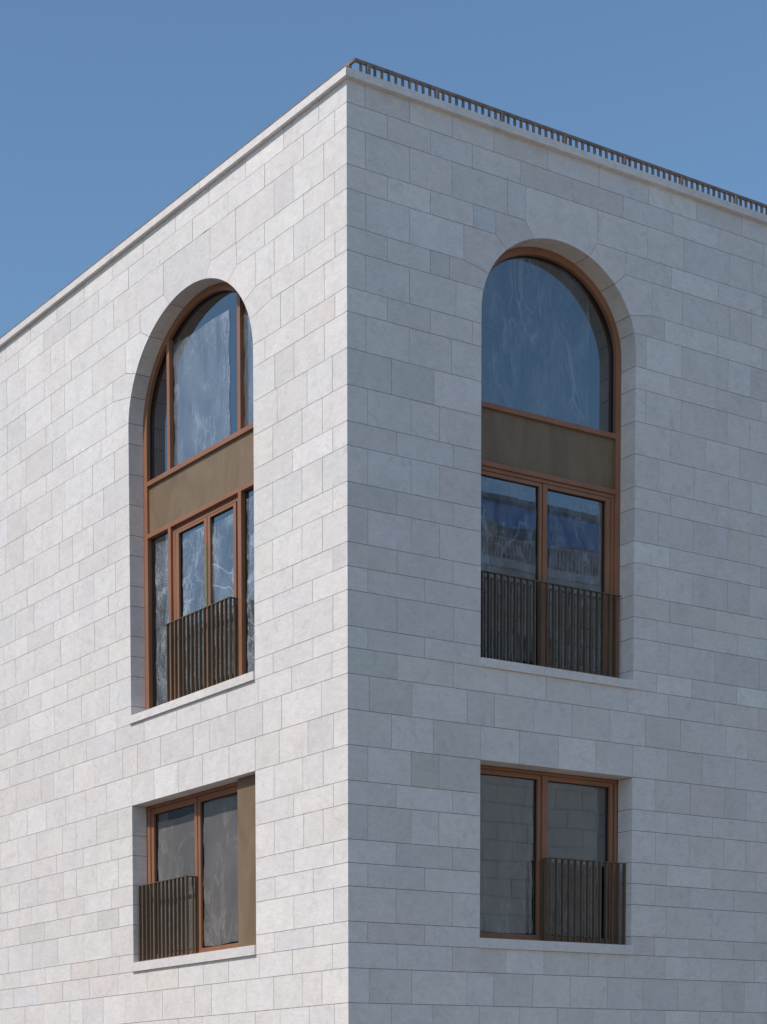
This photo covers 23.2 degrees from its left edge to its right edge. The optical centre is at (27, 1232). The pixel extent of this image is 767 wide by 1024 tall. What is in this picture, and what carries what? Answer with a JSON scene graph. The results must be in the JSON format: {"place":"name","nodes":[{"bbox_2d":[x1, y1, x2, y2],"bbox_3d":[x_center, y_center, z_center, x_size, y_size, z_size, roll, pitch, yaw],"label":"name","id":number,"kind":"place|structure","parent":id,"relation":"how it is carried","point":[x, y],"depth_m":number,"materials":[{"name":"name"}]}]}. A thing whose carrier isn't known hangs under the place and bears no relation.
{"place":"outdoors","nodes":[
{"label":"outdoors","id":0,"kind":"place"},
{"bbox_2d":[0,58,766,1023],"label":"stone building","id":1,"kind":"structure","parent":0,"point":[382,550],"depth_m":25.38,"materials":[{"name":"stone"}]},
{"bbox_2d":[129,282,254,723],"bbox_3d":[2.447,-10.596,26.011,0.386,5.845,3.132,-3,4,-30],"label":"arched window","id":2,"kind":"structure","parent":1,"relation":"in","point":[198,428],"depth_m":26.16,"materials":[{"name":"glass"}]},
{"bbox_2d":[131,774,256,971],"bbox_3d":[2.519,-5.196,26.360,0.384,2.523,3.132,-3,4,-30],"label":"window","id":3,"kind":"structure","parent":1,"relation":"in","point":[209,835],"depth_m":26.35,"materials":[{"name":"glass"}]},
{"bbox_2d":[478,765,633,954],"bbox_3d":[7.314,-5.187,25.213,2.944,2.523,0.384,-3,4,-30],"label":"window","id":4,"kind":"structure","parent":1,"relation":"in","point":[527,817],"depth_m":25.28,"materials":[{"name":"glass"}]},
{"bbox_2d":[479,246,635,689],"bbox_3d":[7.240,-10.586,24.864,2.944,5.845,0.386,-3,4,-30],"label":"arched window","id":5,"kind":"structure","parent":1,"relation":"in","point":[551,347],"depth_m":25.02,"materials":[{"name":"glass"}]},
{"bbox_2d":[0,0,766,336],"label":"sky","id":6,"kind":"structure","parent":0,"point":[111,111],"materials":[{"name":"blue"}]}
]}

